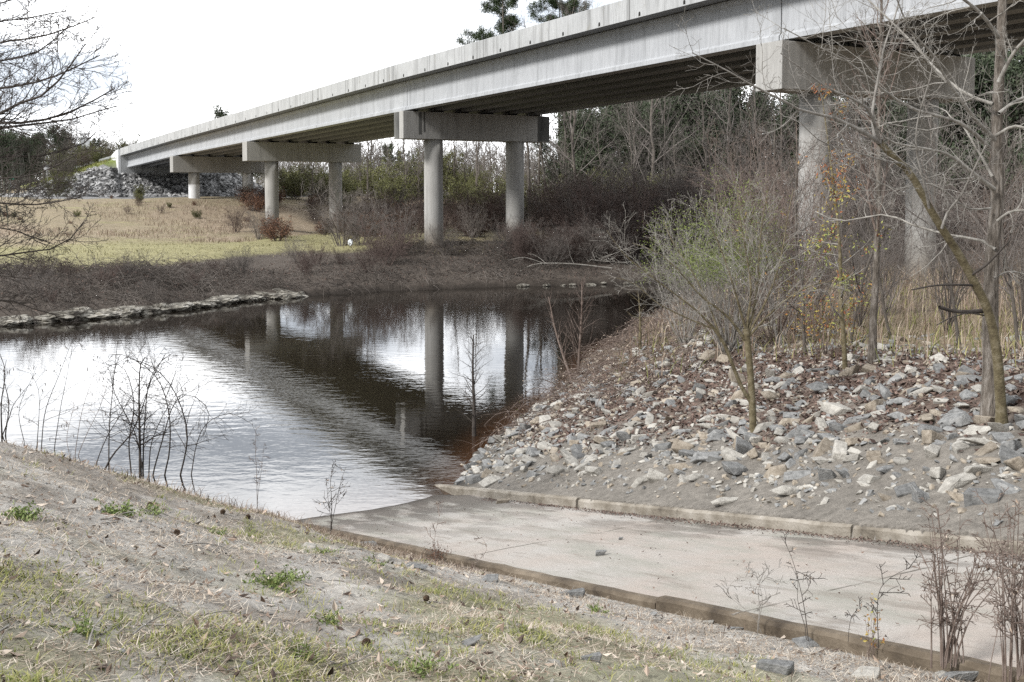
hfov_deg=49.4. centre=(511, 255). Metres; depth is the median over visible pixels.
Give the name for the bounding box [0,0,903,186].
sky
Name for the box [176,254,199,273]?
bare bush
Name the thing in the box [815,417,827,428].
riprap stone
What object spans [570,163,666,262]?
bare bush
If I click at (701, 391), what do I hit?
riprap stone
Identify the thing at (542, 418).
riprap stone
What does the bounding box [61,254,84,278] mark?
bare bush
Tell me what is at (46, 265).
bare bush
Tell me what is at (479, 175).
olive bush
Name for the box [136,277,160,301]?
bare bush
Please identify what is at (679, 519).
ramp leaves
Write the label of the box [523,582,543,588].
rock
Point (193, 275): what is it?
bare bush
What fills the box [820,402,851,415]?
riprap stone
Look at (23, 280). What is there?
bare bush
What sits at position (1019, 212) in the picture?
bare tree
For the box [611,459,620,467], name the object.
riprap stone
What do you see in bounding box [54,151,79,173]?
olive bush
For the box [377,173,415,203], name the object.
olive bush
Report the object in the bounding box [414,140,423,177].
bare tree
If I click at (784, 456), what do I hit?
riprap stone
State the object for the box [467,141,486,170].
bare tree
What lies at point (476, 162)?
slender tree
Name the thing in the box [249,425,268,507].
slender stalk
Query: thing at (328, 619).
weed
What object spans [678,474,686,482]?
riprap stone
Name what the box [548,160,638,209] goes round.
bare bush
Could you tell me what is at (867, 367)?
riprap stone
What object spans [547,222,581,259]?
bare bush
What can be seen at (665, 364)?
riprap stone
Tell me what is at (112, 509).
weed
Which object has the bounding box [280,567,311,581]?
weed
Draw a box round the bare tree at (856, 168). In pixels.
[846,132,886,235]
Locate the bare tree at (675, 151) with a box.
[652,114,713,201]
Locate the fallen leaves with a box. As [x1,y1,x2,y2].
[0,445,965,681]
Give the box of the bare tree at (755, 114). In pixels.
[711,85,789,202]
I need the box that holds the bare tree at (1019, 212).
[1005,108,1023,302]
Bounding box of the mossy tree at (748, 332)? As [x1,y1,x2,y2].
[588,160,857,432]
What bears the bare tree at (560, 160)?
on the ground at (702, 496)
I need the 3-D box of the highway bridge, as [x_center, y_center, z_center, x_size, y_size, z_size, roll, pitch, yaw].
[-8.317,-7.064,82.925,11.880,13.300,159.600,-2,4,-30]
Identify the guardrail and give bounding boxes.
[49,156,110,175]
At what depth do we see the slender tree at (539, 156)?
117.06 m
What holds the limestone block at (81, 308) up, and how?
on the ground at (702, 496)
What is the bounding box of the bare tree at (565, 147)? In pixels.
[524,107,607,190]
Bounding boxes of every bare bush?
[1,255,57,293]
[21,261,37,275]
[27,248,60,274]
[38,284,62,301]
[39,146,85,176]
[55,258,69,273]
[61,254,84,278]
[66,144,95,168]
[91,259,120,286]
[97,137,133,155]
[101,255,127,272]
[113,248,153,281]
[123,203,133,213]
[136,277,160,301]
[156,205,165,213]
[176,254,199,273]
[185,264,206,282]
[205,255,225,273]
[219,244,259,275]
[224,204,249,231]
[235,252,250,269]
[240,205,280,239]
[243,184,264,202]
[250,186,279,208]
[277,235,308,262]
[291,184,305,198]
[291,244,317,272]
[294,174,393,246]
[295,249,322,274]
[297,191,327,219]
[301,200,327,223]
[302,238,331,264]
[303,182,328,200]
[315,215,336,233]
[329,189,401,245]
[331,207,372,241]
[332,246,349,263]
[345,233,388,272]
[348,186,400,217]
[352,179,407,210]
[352,183,410,226]
[353,214,413,265]
[360,230,392,253]
[367,200,423,246]
[380,188,422,231]
[382,181,447,237]
[386,219,424,256]
[400,182,454,216]
[405,195,454,223]
[407,205,445,231]
[408,182,468,235]
[427,224,464,255]
[443,179,500,236]
[444,195,489,234]
[451,198,496,237]
[461,187,499,223]
[472,174,528,231]
[479,183,527,230]
[481,212,531,256]
[492,182,560,234]
[492,218,531,249]
[497,220,521,242]
[501,221,547,260]
[505,217,550,257]
[506,224,553,263]
[516,217,562,262]
[523,216,584,266]
[524,172,589,237]
[524,183,561,230]
[524,183,567,234]
[525,180,570,222]
[526,164,607,235]
[535,154,634,240]
[536,164,634,254]
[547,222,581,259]
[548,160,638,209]
[548,228,583,261]
[555,220,598,261]
[561,156,646,203]
[562,165,664,252]
[563,197,647,263]
[565,173,638,202]
[567,214,605,251]
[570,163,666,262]
[571,214,624,263]
[574,212,624,259]
[580,162,671,234]
[599,174,685,256]
[603,237,632,262]
[611,149,711,221]
[616,180,683,244]
[617,160,678,204]
[626,164,733,255]
[631,173,713,250]
[635,185,705,252]
[640,182,741,254]
[646,161,725,199]
[649,157,755,256]
[656,153,759,241]
[678,161,724,196]
[683,165,769,221]
[691,181,756,253]
[710,173,792,250]
[712,160,792,212]
[716,156,797,223]
[717,153,794,226]
[727,182,797,247]
[738,157,791,191]
[831,166,904,244]
[832,175,891,231]
[845,161,944,239]
[854,161,903,229]
[881,183,943,249]
[889,163,988,249]
[936,177,1008,246]
[936,204,983,248]
[938,184,1005,247]
[989,191,1022,243]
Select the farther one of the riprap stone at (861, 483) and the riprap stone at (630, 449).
the riprap stone at (630, 449)
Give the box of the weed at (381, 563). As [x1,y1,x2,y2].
[363,552,388,566]
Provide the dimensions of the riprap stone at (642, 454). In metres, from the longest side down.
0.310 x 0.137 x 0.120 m
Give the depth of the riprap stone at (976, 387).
14.63 m
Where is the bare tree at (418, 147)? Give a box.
[406,140,423,191]
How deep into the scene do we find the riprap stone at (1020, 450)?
11.83 m
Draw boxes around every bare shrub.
[642,122,871,328]
[643,177,734,311]
[671,113,846,316]
[693,99,889,346]
[716,560,794,635]
[779,151,891,315]
[811,202,923,326]
[837,165,930,315]
[898,179,1018,333]
[901,140,1023,308]
[907,109,1023,329]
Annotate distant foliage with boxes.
[8,134,835,194]
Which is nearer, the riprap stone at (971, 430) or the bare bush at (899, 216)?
the riprap stone at (971, 430)
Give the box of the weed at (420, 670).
[387,652,459,678]
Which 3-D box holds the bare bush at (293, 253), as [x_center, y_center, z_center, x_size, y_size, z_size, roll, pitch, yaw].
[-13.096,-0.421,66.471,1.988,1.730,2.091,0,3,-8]
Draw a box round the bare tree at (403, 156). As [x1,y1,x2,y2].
[386,140,420,187]
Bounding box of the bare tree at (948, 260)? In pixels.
[881,72,987,344]
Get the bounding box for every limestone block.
[0,315,15,320]
[0,316,33,326]
[13,314,30,324]
[34,315,59,321]
[45,310,92,320]
[68,306,91,310]
[80,313,100,320]
[93,311,122,318]
[97,308,119,317]
[104,308,123,311]
[111,306,140,316]
[119,305,144,316]
[138,306,160,313]
[152,303,168,307]
[160,302,193,311]
[180,302,216,308]
[194,300,220,303]
[205,295,239,304]
[238,296,258,301]
[239,295,265,300]
[254,291,274,298]
[272,288,308,296]
[272,293,301,298]
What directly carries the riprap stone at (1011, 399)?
on the ground at (702, 496)
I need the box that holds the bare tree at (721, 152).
[697,129,744,191]
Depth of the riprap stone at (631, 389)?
22.21 m
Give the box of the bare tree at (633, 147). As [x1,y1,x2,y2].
[589,101,661,192]
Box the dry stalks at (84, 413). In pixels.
[49,349,115,455]
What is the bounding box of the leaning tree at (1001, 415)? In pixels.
[667,0,1011,423]
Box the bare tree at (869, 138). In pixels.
[832,98,906,230]
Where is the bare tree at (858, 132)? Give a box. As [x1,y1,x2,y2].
[832,98,904,229]
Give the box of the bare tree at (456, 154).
[447,141,470,175]
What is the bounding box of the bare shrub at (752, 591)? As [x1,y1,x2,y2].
[716,560,794,635]
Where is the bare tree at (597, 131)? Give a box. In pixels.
[575,106,629,184]
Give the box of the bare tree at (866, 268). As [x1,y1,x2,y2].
[836,103,924,342]
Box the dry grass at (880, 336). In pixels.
[614,252,1023,379]
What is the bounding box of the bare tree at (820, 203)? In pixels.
[783,156,846,298]
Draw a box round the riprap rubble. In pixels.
[454,322,1023,525]
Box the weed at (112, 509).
[93,498,145,517]
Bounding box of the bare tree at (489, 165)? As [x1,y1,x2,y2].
[479,144,502,187]
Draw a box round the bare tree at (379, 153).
[361,139,394,173]
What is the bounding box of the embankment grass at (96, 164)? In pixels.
[25,157,114,191]
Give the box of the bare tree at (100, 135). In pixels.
[91,113,111,152]
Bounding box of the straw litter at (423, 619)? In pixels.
[0,439,987,681]
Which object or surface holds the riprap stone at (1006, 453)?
on the ground at (702, 496)
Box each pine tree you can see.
[90,137,101,148]
[380,143,396,162]
[395,150,409,175]
[453,0,523,142]
[524,0,591,169]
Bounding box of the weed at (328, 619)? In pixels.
[310,606,343,626]
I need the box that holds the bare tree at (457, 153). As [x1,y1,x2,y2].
[444,141,477,171]
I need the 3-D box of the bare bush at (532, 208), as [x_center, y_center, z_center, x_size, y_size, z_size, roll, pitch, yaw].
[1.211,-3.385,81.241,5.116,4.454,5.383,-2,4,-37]
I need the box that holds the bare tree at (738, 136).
[711,118,756,207]
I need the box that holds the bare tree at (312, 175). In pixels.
[300,162,326,194]
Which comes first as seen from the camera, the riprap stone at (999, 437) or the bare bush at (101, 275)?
the riprap stone at (999, 437)
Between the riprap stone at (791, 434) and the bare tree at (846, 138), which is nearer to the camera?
the riprap stone at (791, 434)
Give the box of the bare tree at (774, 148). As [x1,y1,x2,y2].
[749,90,816,291]
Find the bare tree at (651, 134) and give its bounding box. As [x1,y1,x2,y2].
[608,96,713,180]
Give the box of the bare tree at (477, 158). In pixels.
[457,142,495,183]
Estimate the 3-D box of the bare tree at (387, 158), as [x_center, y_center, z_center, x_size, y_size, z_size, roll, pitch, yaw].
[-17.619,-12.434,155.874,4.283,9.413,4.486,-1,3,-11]
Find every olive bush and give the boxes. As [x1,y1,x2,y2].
[41,165,81,196]
[46,145,80,173]
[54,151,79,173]
[68,138,109,164]
[90,146,106,162]
[101,135,139,155]
[133,185,150,196]
[133,191,144,201]
[191,209,202,217]
[279,163,311,196]
[279,164,311,198]
[283,171,311,196]
[301,162,362,202]
[304,174,328,198]
[342,178,364,208]
[343,165,368,195]
[354,155,405,200]
[368,172,418,207]
[372,149,445,200]
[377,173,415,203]
[394,151,455,198]
[411,148,468,193]
[443,180,483,219]
[444,160,495,195]
[445,174,485,200]
[452,166,496,188]
[455,169,488,187]
[462,179,505,200]
[473,187,530,224]
[474,180,525,212]
[477,182,498,214]
[494,169,532,192]
[496,182,545,199]
[500,181,533,223]
[586,167,660,193]
[588,161,685,193]
[603,166,640,188]
[619,168,674,203]
[759,161,831,201]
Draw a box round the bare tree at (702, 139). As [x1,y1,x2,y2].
[668,90,732,194]
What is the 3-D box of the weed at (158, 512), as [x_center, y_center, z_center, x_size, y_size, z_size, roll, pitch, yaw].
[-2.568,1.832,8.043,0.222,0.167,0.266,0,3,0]
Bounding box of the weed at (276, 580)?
[242,559,305,594]
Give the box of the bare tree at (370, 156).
[360,140,386,191]
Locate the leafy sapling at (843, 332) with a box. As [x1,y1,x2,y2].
[786,83,892,368]
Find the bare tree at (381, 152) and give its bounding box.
[374,138,388,167]
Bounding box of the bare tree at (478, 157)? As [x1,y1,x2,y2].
[465,141,487,178]
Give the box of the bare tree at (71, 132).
[60,109,82,153]
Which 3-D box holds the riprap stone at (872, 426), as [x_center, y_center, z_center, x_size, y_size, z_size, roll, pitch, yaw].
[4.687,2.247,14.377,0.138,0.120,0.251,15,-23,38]
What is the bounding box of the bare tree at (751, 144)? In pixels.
[723,105,772,202]
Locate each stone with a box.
[463,462,476,469]
[465,474,480,483]
[469,454,483,461]
[471,465,479,472]
[478,447,486,453]
[478,476,501,487]
[481,463,492,470]
[481,468,491,477]
[482,458,491,464]
[488,436,495,443]
[493,435,503,442]
[496,498,509,503]
[503,455,513,463]
[504,446,519,455]
[505,429,515,437]
[506,431,524,436]
[513,461,532,471]
[514,448,526,454]
[519,423,530,430]
[521,454,536,462]
[526,446,537,456]
[530,416,538,424]
[537,441,552,450]
[539,415,550,425]
[544,465,567,473]
[547,429,561,436]
[548,421,561,427]
[549,453,559,461]
[553,405,562,412]
[560,448,570,457]
[565,455,578,463]
[567,435,576,443]
[570,444,582,451]
[571,451,584,458]
[574,461,591,470]
[583,455,597,462]
[585,397,596,402]
[585,466,602,474]
[589,385,597,391]
[590,420,605,430]
[590,443,603,452]
[593,436,606,443]
[595,550,606,555]
[599,425,617,434]
[600,440,615,447]
[602,450,615,454]
[610,426,632,437]
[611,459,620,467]
[616,373,632,380]
[616,431,630,440]
[618,447,636,452]
[621,387,636,396]
[623,421,642,426]
[628,412,642,421]
[631,433,653,441]
[631,473,647,487]
[633,386,645,395]
[638,391,656,399]
[638,435,648,441]
[639,452,647,457]
[642,396,654,402]
[644,412,653,426]
[647,468,665,482]
[652,378,666,386]
[653,370,668,376]
[653,402,662,406]
[654,442,671,451]
[659,361,673,367]
[661,459,669,465]
[662,451,672,457]
[664,399,675,405]
[667,463,688,472]
[671,429,686,434]
[671,439,694,452]
[673,456,686,461]
[674,468,685,474]
[678,449,696,456]
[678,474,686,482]
[683,437,697,442]
[683,473,704,480]
[690,452,719,462]
[692,360,702,367]
[692,383,706,390]
[695,391,703,398]
[695,423,713,428]
[696,341,704,347]
[696,387,705,394]
[698,350,725,359]
[698,414,716,421]
[698,431,707,439]
[706,433,726,441]
[707,427,716,433]
[707,429,727,436]
[711,497,738,505]
[716,354,728,363]
[716,414,730,419]
[717,420,729,426]
[721,447,742,460]
[721,461,747,474]
[724,400,737,406]
[725,427,742,438]
[728,368,745,383]
[730,389,747,399]
[730,415,739,423]
[735,398,748,404]
[735,436,753,453]
[737,426,747,433]
[738,419,746,426]
[741,364,755,371]
[743,431,757,440]
[746,447,757,458]
[748,436,762,443]
[753,421,772,432]
[760,391,778,399]
[761,452,768,460]
[763,376,786,382]
[763,464,787,478]
[765,368,775,377]
[767,424,786,430]
[770,485,799,495]
[771,381,784,389]
[773,427,785,435]
[774,436,790,443]
[777,452,792,460]
[778,372,795,378]
[778,418,800,425]
[780,377,795,390]
[783,412,799,418]
[783,470,810,482]
[785,424,811,437]
[785,458,795,467]
[792,366,803,374]
[794,399,806,406]
[794,436,807,443]
[794,448,806,458]
[795,427,814,435]
[801,415,813,423]
[805,381,831,391]
[810,367,827,371]
[811,456,827,464]
[812,437,833,456]
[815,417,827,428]
[816,433,834,438]
[817,468,835,480]
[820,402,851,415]
[826,370,840,375]
[829,422,847,430]
[832,440,847,458]
[834,468,849,477]
[839,365,859,375]
[842,454,861,461]
[843,413,870,424]
[844,422,864,432]
[845,437,861,446]
[847,354,859,361]
[852,338,865,345]
[853,385,868,393]
[857,481,869,485]
[858,474,880,483]
[859,342,867,347]
[859,389,870,398]
[860,363,884,372]
[863,379,875,384]
[865,399,885,410]
[866,451,881,459]
[866,456,885,463]
[867,422,879,432]
[869,395,880,400]
[870,410,884,417]
[873,357,887,362]
[876,405,885,410]
[876,465,893,472]
[877,343,888,350]
[878,382,892,399]
[878,493,891,500]
[880,437,889,443]
[886,397,910,405]
[887,411,908,418]
[890,335,909,341]
[892,472,900,477]
[893,438,907,444]
[893,457,908,464]
[894,481,916,497]
[895,372,907,377]
[904,365,917,372]
[905,387,934,396]
[907,387,919,393]
[911,484,929,502]
[917,424,943,436]
[919,413,934,421]
[920,379,932,387]
[921,430,943,444]
[925,442,940,457]
[929,353,949,362]
[929,409,942,416]
[929,467,945,479]
[932,385,946,392]
[932,441,945,444]
[933,363,945,371]
[937,411,972,426]
[937,472,976,492]
[945,490,963,501]
[946,433,959,439]
[948,406,972,417]
[951,371,971,380]
[951,441,969,453]
[953,380,967,386]
[953,403,969,407]
[956,375,981,382]
[957,365,979,374]
[959,389,977,399]
[959,426,991,435]
[959,437,998,444]
[963,487,1002,506]
[964,465,992,474]
[970,384,980,393]
[973,415,994,424]
[973,441,997,455]
[974,457,1000,463]
[987,422,1009,431]
[991,432,1013,442]
[991,478,1021,493]
[998,471,1015,477]
[999,445,1023,464]
[1001,439,1021,450]
[1003,456,1023,470]
[1004,365,1014,370]
[1005,335,1023,341]
[1005,384,1016,389]
[1006,395,1017,405]
[1007,359,1023,363]
[1007,406,1023,412]
[1014,373,1023,380]
[1014,414,1023,424]
[1015,420,1023,429]
[1017,448,1023,453]
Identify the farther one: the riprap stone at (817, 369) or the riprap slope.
the riprap slope
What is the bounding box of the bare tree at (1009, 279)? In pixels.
[935,82,1023,349]
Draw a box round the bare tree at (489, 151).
[473,142,505,185]
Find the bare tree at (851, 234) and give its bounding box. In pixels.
[837,122,886,269]
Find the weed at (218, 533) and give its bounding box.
[207,526,229,534]
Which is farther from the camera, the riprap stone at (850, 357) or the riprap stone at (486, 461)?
the riprap stone at (486, 461)
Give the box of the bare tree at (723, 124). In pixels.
[709,90,750,165]
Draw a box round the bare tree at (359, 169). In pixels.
[350,142,370,198]
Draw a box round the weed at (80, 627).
[40,610,108,637]
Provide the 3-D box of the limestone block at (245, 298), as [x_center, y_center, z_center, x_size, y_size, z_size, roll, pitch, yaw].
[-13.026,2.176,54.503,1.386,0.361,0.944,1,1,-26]
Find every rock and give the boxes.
[303,542,316,548]
[360,539,377,546]
[377,553,390,560]
[404,562,427,569]
[433,667,445,671]
[462,634,482,646]
[482,574,498,582]
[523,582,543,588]
[548,658,563,666]
[560,588,584,597]
[581,652,601,662]
[702,620,713,623]
[725,627,743,629]
[756,659,793,674]
[791,636,819,647]
[850,666,880,678]
[935,670,946,676]
[938,671,978,680]
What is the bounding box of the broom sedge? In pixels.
[0,199,548,242]
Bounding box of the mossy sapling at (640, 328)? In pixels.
[626,291,658,347]
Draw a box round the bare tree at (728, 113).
[673,86,770,212]
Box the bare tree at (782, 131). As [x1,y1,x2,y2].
[734,93,798,178]
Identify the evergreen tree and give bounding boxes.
[0,129,27,192]
[0,129,41,185]
[12,135,46,192]
[28,132,45,187]
[32,124,63,179]
[48,129,74,164]
[211,101,264,182]
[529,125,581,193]
[552,108,622,189]
[567,97,690,185]
[593,99,677,163]
[606,101,691,184]
[659,89,743,189]
[701,86,787,174]
[721,85,833,180]
[768,93,875,181]
[858,99,903,220]
[861,100,955,194]
[889,50,1023,246]
[898,48,1023,240]
[939,47,1023,249]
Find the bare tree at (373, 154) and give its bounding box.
[362,140,383,195]
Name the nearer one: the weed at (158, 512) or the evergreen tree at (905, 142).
the weed at (158, 512)
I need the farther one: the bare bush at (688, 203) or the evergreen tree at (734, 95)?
the evergreen tree at (734, 95)
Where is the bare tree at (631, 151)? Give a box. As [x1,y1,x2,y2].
[603,102,661,198]
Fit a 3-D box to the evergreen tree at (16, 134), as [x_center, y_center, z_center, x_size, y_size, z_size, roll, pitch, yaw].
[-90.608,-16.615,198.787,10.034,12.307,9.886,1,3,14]
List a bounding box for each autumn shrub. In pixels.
[721,194,854,343]
[781,271,871,355]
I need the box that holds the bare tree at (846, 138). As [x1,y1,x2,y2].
[831,97,870,194]
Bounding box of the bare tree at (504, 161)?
[488,145,526,178]
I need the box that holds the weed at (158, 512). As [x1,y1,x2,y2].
[137,495,169,515]
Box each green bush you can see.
[630,202,764,343]
[637,156,832,353]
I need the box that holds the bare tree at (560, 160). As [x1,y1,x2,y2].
[532,115,578,188]
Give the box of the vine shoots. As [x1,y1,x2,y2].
[480,302,832,438]
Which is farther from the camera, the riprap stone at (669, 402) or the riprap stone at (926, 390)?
the riprap stone at (669, 402)
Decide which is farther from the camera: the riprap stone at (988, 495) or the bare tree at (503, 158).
the bare tree at (503, 158)
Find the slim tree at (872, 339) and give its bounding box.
[816,0,917,363]
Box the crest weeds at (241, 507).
[15,438,469,569]
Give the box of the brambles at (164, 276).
[0,225,951,316]
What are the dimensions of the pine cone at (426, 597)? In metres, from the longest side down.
0.047 x 0.046 x 0.046 m
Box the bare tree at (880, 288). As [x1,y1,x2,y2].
[811,105,926,338]
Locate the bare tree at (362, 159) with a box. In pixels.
[346,142,373,184]
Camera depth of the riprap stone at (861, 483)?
12.69 m
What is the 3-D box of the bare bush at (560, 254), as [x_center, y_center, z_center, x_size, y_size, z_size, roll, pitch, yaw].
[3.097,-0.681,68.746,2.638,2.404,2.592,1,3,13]
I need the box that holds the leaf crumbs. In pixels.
[0,449,954,681]
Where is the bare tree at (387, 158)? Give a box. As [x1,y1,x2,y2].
[373,139,398,179]
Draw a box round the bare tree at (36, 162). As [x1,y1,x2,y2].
[31,143,46,186]
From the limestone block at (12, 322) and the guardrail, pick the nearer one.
the limestone block at (12, 322)
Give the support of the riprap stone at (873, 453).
on the ground at (702, 496)
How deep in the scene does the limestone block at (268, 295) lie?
55.58 m
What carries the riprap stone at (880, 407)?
on the riprap rubble
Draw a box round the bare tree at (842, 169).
[830,119,867,236]
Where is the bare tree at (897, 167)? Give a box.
[872,127,905,232]
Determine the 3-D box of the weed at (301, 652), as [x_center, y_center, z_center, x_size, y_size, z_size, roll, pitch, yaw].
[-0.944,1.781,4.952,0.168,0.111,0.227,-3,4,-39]
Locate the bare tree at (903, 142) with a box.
[885,101,966,207]
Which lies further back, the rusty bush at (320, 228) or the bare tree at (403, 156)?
the bare tree at (403, 156)
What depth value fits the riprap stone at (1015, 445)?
12.00 m
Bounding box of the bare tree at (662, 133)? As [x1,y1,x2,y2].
[635,96,684,176]
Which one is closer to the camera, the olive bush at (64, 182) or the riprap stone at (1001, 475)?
the riprap stone at (1001, 475)
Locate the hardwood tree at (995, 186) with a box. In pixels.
[743,0,1023,416]
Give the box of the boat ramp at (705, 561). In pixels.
[298,494,1023,666]
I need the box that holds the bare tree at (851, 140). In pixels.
[832,100,870,224]
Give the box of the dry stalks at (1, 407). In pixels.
[0,354,32,435]
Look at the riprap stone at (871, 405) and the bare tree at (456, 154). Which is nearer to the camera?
the riprap stone at (871, 405)
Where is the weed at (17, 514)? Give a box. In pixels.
[1,500,47,521]
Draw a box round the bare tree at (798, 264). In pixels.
[748,132,852,351]
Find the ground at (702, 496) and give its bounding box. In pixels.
[0,160,1023,681]
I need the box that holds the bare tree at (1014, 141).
[943,63,1023,336]
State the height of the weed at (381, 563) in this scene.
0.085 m
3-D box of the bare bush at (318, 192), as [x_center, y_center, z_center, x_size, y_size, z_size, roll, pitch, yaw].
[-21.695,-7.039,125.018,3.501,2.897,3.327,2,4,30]
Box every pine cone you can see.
[173,529,180,535]
[361,638,370,646]
[423,594,429,601]
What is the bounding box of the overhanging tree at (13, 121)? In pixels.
[0,0,135,349]
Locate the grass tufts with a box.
[0,447,856,681]
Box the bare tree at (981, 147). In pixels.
[902,48,1014,242]
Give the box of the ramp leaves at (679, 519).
[350,497,1023,659]
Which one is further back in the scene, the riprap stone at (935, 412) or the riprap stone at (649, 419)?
the riprap stone at (649, 419)
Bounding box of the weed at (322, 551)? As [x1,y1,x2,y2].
[312,547,343,553]
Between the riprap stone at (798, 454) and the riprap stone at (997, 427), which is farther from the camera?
the riprap stone at (798, 454)
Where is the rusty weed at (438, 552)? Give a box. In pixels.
[420,541,455,560]
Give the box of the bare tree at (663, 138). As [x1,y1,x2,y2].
[642,97,700,205]
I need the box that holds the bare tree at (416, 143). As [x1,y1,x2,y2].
[397,140,423,199]
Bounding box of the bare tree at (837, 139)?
[831,120,868,239]
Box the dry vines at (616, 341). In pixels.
[461,281,868,451]
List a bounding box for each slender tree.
[366,140,371,198]
[453,141,454,188]
[475,141,479,196]
[507,8,530,227]
[537,114,553,193]
[539,114,554,184]
[542,6,570,185]
[551,113,564,185]
[562,0,585,186]
[834,99,850,185]
[860,98,893,178]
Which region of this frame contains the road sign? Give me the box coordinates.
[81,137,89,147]
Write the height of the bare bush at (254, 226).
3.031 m
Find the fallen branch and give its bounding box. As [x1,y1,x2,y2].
[508,235,611,270]
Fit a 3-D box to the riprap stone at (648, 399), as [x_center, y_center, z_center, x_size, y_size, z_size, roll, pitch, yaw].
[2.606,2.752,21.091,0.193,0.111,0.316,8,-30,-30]
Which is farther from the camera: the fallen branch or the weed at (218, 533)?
the fallen branch
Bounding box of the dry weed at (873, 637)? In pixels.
[858,593,890,659]
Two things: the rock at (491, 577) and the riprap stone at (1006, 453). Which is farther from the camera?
the riprap stone at (1006, 453)
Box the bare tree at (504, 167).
[494,145,526,185]
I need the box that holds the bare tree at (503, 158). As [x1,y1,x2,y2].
[493,144,526,179]
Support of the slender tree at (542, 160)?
on the ground at (702, 496)
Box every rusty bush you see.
[234,184,252,201]
[238,190,264,212]
[244,187,264,203]
[257,216,283,238]
[258,211,295,241]
[261,186,285,203]
[305,195,321,207]
[313,219,333,234]
[364,211,395,236]
[379,206,415,233]
[464,214,493,236]
[481,198,503,230]
[641,229,672,252]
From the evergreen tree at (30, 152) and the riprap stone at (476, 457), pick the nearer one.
the riprap stone at (476, 457)
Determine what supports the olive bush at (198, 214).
on the ground at (702, 496)
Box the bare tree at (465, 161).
[448,141,475,183]
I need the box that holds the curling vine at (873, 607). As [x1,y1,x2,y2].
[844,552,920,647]
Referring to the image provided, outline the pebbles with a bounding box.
[0,451,940,681]
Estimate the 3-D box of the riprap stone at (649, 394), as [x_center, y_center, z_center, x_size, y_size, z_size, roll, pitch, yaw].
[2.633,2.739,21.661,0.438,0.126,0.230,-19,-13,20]
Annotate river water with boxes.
[0,279,741,519]
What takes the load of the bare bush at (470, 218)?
on the ground at (702, 496)
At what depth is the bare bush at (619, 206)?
71.36 m
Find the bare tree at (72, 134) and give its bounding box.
[64,117,83,152]
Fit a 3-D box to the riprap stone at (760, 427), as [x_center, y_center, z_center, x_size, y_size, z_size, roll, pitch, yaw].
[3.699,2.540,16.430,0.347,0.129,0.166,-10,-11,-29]
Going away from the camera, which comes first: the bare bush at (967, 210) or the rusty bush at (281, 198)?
the bare bush at (967, 210)
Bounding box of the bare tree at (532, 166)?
[524,145,541,186]
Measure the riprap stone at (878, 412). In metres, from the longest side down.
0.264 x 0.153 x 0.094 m
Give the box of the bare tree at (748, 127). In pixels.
[718,113,786,191]
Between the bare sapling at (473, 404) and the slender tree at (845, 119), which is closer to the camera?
the bare sapling at (473, 404)
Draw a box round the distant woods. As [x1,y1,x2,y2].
[0,119,987,200]
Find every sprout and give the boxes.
[314,460,349,532]
[425,500,486,581]
[780,531,827,640]
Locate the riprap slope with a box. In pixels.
[0,166,308,196]
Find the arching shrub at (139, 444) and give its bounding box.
[84,329,257,474]
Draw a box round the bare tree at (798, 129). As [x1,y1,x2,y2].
[781,94,858,171]
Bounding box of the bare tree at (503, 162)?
[492,143,505,187]
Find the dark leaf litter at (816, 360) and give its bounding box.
[498,337,1023,478]
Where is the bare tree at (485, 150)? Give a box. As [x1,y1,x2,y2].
[459,141,500,188]
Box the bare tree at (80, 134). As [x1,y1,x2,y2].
[67,121,88,162]
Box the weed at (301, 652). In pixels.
[281,638,321,661]
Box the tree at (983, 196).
[937,64,1023,232]
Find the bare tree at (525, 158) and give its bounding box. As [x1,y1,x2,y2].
[524,143,537,188]
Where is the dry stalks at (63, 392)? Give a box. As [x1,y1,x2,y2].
[2,344,91,449]
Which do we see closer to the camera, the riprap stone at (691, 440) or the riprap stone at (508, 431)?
the riprap stone at (691, 440)
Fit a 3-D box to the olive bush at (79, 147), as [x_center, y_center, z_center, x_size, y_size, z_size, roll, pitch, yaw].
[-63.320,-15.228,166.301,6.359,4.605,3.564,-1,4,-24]
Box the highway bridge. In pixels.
[111,0,1023,284]
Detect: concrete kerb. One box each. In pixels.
[297,521,1023,681]
[435,484,1023,555]
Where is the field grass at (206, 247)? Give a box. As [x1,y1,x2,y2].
[0,225,550,259]
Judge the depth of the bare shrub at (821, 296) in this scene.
29.79 m
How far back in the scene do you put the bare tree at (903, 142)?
83.21 m
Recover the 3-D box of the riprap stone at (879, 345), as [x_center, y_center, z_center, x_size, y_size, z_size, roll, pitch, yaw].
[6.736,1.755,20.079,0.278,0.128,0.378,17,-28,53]
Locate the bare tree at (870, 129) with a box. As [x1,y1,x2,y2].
[839,99,898,196]
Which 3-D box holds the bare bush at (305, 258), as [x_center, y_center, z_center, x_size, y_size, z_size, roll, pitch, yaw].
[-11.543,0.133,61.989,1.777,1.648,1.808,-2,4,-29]
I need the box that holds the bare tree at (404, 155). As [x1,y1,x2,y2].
[389,137,423,200]
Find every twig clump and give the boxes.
[910,497,1006,668]
[970,487,1023,681]
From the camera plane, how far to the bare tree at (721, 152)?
79.49 m
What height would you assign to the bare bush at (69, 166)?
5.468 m
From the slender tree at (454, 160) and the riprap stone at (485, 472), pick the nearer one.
the riprap stone at (485, 472)
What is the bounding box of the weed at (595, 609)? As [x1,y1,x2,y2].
[586,600,613,614]

